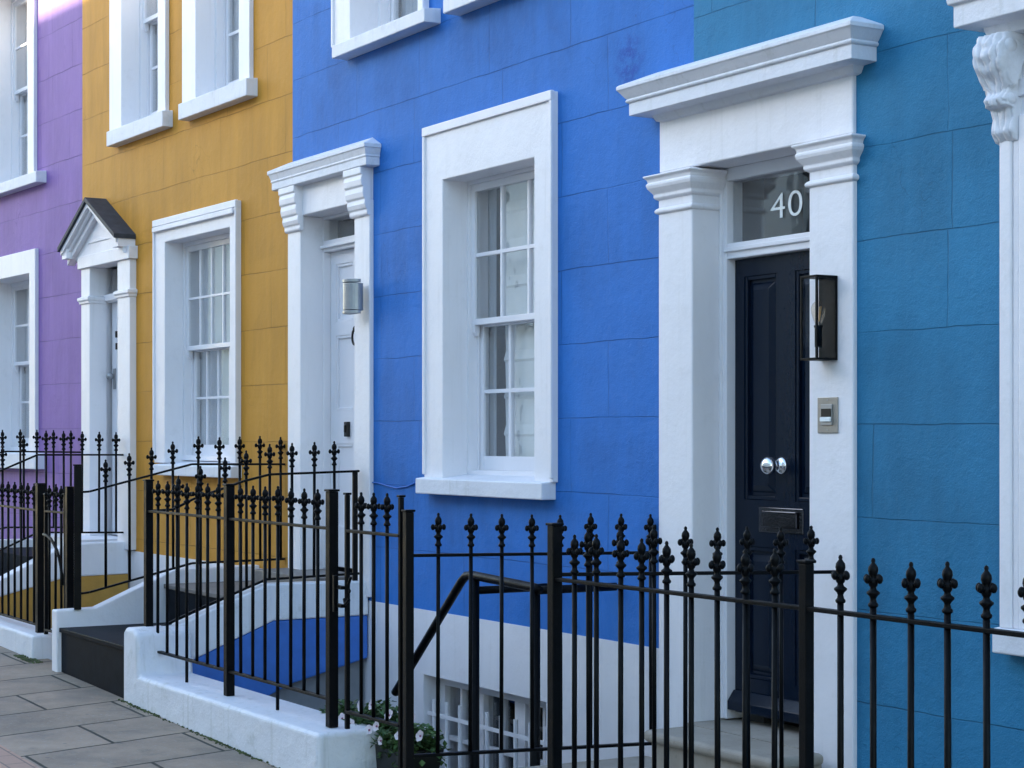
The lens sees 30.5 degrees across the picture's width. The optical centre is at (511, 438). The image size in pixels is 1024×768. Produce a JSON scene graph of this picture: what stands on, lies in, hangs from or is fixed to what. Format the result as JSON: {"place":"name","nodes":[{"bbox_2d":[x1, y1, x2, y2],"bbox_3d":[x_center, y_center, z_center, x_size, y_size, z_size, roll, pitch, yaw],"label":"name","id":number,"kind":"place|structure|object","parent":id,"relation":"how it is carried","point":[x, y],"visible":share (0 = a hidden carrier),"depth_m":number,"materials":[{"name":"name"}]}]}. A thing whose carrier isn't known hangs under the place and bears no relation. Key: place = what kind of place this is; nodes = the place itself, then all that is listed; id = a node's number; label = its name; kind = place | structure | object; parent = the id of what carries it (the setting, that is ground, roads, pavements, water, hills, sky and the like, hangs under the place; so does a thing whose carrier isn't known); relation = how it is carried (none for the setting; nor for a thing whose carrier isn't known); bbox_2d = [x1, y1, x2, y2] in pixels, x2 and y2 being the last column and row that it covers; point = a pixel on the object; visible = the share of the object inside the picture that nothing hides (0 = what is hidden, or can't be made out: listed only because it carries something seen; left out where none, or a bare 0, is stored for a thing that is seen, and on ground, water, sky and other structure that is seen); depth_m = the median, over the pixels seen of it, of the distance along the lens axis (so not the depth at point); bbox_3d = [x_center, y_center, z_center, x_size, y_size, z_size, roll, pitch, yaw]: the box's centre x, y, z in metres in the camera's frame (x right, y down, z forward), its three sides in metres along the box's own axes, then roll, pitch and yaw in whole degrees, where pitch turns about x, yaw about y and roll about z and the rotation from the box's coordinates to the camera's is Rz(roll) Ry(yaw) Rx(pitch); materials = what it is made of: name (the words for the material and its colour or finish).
{"place":"outdoors","nodes":[
{"label":"outdoors","id":0,"kind":"place"},
{"bbox_2d":[0,745,38,767],"bbox_3d":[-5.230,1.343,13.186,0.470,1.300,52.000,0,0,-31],"label":"paving strip","id":1,"kind":"object","parent":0,"point":[9,758],"depth_m":8.60,"materials":[{"name":"grey stone"}]},
{"bbox_2d":[0,646,276,767],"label":"pavement","id":2,"kind":"structure","parent":0,"point":[50,717],"depth_m":9.41,"materials":[{"name":"grey stone"}]},
{"bbox_2d":[0,615,51,659],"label":"kerb wall","id":3,"kind":"structure","parent":2,"relation":"on","point":[20,637],"depth_m":12.11,"materials":[{"name":"white paint"}]},
{"bbox_2d":[0,481,46,632],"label":"iron railing","id":4,"kind":"object","parent":3,"relation":"on","point":[38,490],"visible":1,"depth_m":12.31,"materials":[{"name":"black metal"}]},
{"bbox_2d":[42,484,64,634],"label":"iron gate","id":5,"kind":"structure","parent":2,"relation":"on","point":[48,511],"depth_m":11.80,"materials":[{"name":"black metal"}]},
{"bbox_2d":[65,486,73,607],"bbox_3d":[-2.727,0.867,11.568,0.044,1.146,0.044,0,0,-31],"label":"gate post","id":6,"kind":"object","parent":2,"relation":"on","point":[69,546],"visible":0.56,"depth_m":11.55,"materials":[{"name":"black metal"}]},
{"bbox_2d":[13,654,279,767],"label":"moss","id":7,"kind":"object","parent":2,"relation":"on","point":[24,658],"visible":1,"depth_m":9.80,"materials":[{"name":"green plant"}]},
{"bbox_2d":[124,625,380,767],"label":"kerb wall","id":8,"kind":"structure","parent":2,"relation":"on","point":[287,734],"depth_m":9.11,"materials":[{"name":"white paint"}]},
{"bbox_2d":[143,479,339,727],"bbox_3d":[-1.403,0.752,9.353,0.070,1.060,2.400,0,0,-31],"label":"iron railing","id":9,"kind":"object","parent":8,"relation":"on","point":[229,496],"visible":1,"depth_m":9.23,"materials":[{"name":"black metal"}]},
{"bbox_2d":[519,718,822,767],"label":"entrance steps","id":10,"kind":"structure","parent":2,"relation":"on","point":[731,742],"depth_m":7.61,"materials":[{"name":"beige stone"}]},
{"bbox_2d":[401,509,655,767],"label":"iron railing","id":11,"kind":"object","parent":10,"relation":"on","point":[409,755],"visible":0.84,"depth_m":7.85,"materials":[{"name":"black metal"}]},
{"bbox_2d":[562,525,836,767],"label":"iron railing","id":12,"kind":"object","parent":10,"relation":"on","point":[747,542],"visible":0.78,"depth_m":6.94,"materials":[{"name":"black metal"}]},
{"bbox_2d":[545,523,1023,767],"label":"iron railing","id":13,"kind":"object","parent":2,"relation":"on","point":[911,583],"visible":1,"depth_m":5.79,"materials":[{"name":"black metal"}]},
{"bbox_3d":[-0.447,1.645,8.096,0.550,0.330,0.504,0,0,-31],"label":"gate landing","id":14,"kind":"object","parent":2,"relation":"on","visible":0},
{"bbox_2d":[332,492,405,767],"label":"iron gate","id":15,"kind":"structure","parent":14,"relation":"on","point":[373,506],"depth_m":7.99,"materials":[{"name":"black metal"}]},
{"bbox_2d":[375,744,443,767],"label":"planter","id":16,"kind":"object","parent":14,"relation":"on","point":[386,762],"visible":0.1,"depth_m":8.18,"materials":[{"name":"black plastic"}]},
{"bbox_2d":[319,697,451,767],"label":"flowering plant","id":17,"kind":"object","parent":16,"relation":"in","point":[388,738],"visible":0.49,"depth_m":8.27,"materials":[{"name":"green plant"}]},
{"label":"basement area floor","id":18,"kind":"structure","parent":0,"visible":0},
{"bbox_2d":[0,0,81,538],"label":"terraced house","id":19,"kind":"structure","parent":18,"relation":"on","point":[40,174],"depth_m":15.60,"materials":[{"name":"purple paint"}]},
{"bbox_2d":[0,248,43,468],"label":"window","id":20,"kind":"structure","parent":19,"relation":"in","point":[18,271],"depth_m":16.75,"materials":[{"name":"white paint"}]},
{"bbox_2d":[0,0,45,197],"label":"window","id":21,"kind":"structure","parent":19,"relation":"in","point":[18,18],"depth_m":16.76,"materials":[{"name":"white paint"}]},
{"bbox_2d":[0,533,127,627],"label":"entrance steps","id":22,"kind":"structure","parent":18,"relation":"on","point":[92,562],"depth_m":13.79,"materials":[{"name":"white paint"}]},
{"bbox_2d":[0,429,80,529],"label":"iron railing","id":23,"kind":"object","parent":22,"relation":"on","point":[37,438],"visible":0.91,"depth_m":14.64,"materials":[{"name":"black metal"}]},
{"bbox_2d":[0,431,123,550],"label":"iron railing","id":24,"kind":"object","parent":22,"relation":"on","point":[115,440],"visible":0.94,"depth_m":13.73,"materials":[{"name":"black metal"}]},
{"bbox_2d":[52,565,367,709],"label":"entrance steps","id":25,"kind":"structure","parent":18,"relation":"on","point":[87,644],"depth_m":10.65,"materials":[{"name":"white concrete"}]},
{"bbox_2d":[73,436,284,609],"bbox_3d":[-2.039,0.511,11.561,1.292,1.058,0.070,0,0,-13],"label":"iron railing","id":26,"kind":"object","parent":25,"relation":"on","point":[78,593],"visible":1,"depth_m":11.49,"materials":[{"name":"black metal"}]},
{"bbox_2d":[153,441,359,625],"bbox_3d":[-1.440,0.546,10.542,1.193,1.067,0.070,0,0,-18],"label":"iron railing","id":27,"kind":"object","parent":25,"relation":"on","point":[200,476],"visible":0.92,"depth_m":10.56,"materials":[{"name":"black metal"}]},
{"bbox_2d":[267,0,693,767],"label":"terraced house","id":28,"kind":"structure","parent":18,"relation":"on","point":[467,198],"depth_m":9.79,"materials":[{"name":"blue paint"}]},
{"bbox_2d":[331,248,354,567],"bbox_3d":[-0.924,-0.180,11.240,0.077,1.921,0.716,0,0,-31],"label":"door","id":29,"kind":"structure","parent":28,"relation":"in","point":[342,262],"depth_m":11.43,"materials":[{"name":"white paint"}]},
{"bbox_2d":[343,279,362,314],"bbox_3d":[-0.907,-0.806,10.666,0.109,0.196,0.141,0,0,-31],"label":"wall light","id":30,"kind":"object","parent":28,"relation":"attached to","point":[352,296],"visible":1,"depth_m":10.61,"materials":[{"name":"metal"}]},
{"bbox_2d":[331,0,440,59],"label":"window","id":31,"kind":"structure","parent":28,"relation":"in","point":[358,27],"depth_m":10.86,"materials":[{"name":"white paint"}]},
{"bbox_2d":[372,482,414,488],"bbox_3d":[-0.671,0.258,10.454,0.008,0.040,0.549,0,0,-31],"label":"cable","id":32,"kind":"object","parent":28,"relation":"attached to","point":[392,486],"visible":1,"depth_m":10.42,"materials":[{"name":"blue paint"}]},
{"bbox_2d":[443,0,498,15],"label":"window","id":33,"kind":"structure","parent":28,"relation":"in","point":[451,7],"depth_m":9.63,"materials":[{"name":"white paint"}]},
{"bbox_2d":[427,678,545,767],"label":"basement window","id":34,"kind":"structure","parent":28,"relation":"in","point":[521,723],"depth_m":9.80,"materials":[{"name":"white paint"}]},
{"bbox_2d":[416,90,557,499],"bbox_3d":[-0.032,-0.675,9.585,0.351,1.981,1.307,0,0,-31],"label":"window","id":35,"kind":"structure","parent":28,"relation":"in","point":[511,147],"depth_m":9.81,"materials":[{"name":"white paint"}]},
{"bbox_2d":[391,571,616,767],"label":"handrail","id":36,"kind":"object","parent":18,"relation":"on","point":[511,585],"visible":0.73,"depth_m":8.74,"materials":[{"name":"black metal"}]},
{"bbox_2d":[616,0,1023,767],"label":"terraced house","id":37,"kind":"structure","parent":18,"relation":"on","point":[868,154],"depth_m":7.14,"materials":[{"name":"teal paint"}]},
{"bbox_2d":[727,251,809,723],"bbox_3d":[1.116,0.204,7.781,0.141,1.942,0.687,0,0,-31],"label":"door","id":38,"kind":"structure","parent":37,"relation":"in","point":[772,384],"depth_m":7.89,"materials":[{"name":"blue paint"}]},
{"bbox_2d":[800,274,837,360],"bbox_3d":[1.182,-0.464,7.230,0.104,0.326,0.098,0,0,-31],"label":"wall lantern","id":39,"kind":"object","parent":37,"relation":"attached to","point":[826,335],"depth_m":7.23,"materials":[{"name":"black metal"}]},
{"bbox_2d":[818,397,837,432],"bbox_3d":[1.216,-0.091,7.256,0.020,0.139,0.118,0,0,-31],"label":"door entry panel","id":40,"kind":"object","parent":37,"relation":"attached to","point":[827,414],"visible":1,"depth_m":7.25,"materials":[{"name":"grey metal"}]},
{"bbox_2d":[946,0,1023,656],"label":"window","id":41,"kind":"structure","parent":37,"relation":"in","point":[998,55],"depth_m":6.40,"materials":[{"name":"white paint"}]},
{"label":"ground","id":42,"kind":"structure","parent":0,"visible":0},
{"bbox_2d":[57,0,292,588],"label":"terraced house","id":43,"kind":"structure","parent":42,"relation":"on","point":[173,243],"depth_m":13.27,"materials":[{"name":"paint"}]},
{"bbox_2d":[106,303,117,534],"bbox_3d":[-2.962,-0.152,14.345,0.120,1.801,0.596,0,0,-33],"label":"door","id":44,"kind":"structure","parent":43,"relation":"in","point":[113,376],"depth_m":14.57,"materials":[{"name":"white paint"}]},
{"bbox_2d":[107,0,172,147],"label":"window","id":45,"kind":"structure","parent":43,"relation":"in","point":[138,29],"depth_m":14.04,"materials":[{"name":"white paint"}]},
{"bbox_2d":[152,199,241,477],"bbox_3d":[-2.083,-0.651,12.901,0.324,1.817,1.444,0,0,-33],"label":"window","id":46,"kind":"structure","parent":43,"relation":"in","point":[196,254],"depth_m":13.26,"materials":[{"name":"white paint"}]},
{"bbox_2d":[178,0,257,120],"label":"window","id":47,"kind":"structure","parent":43,"relation":"in","point":[217,35],"depth_m":12.85,"materials":[{"name":"white paint"}]}
]}

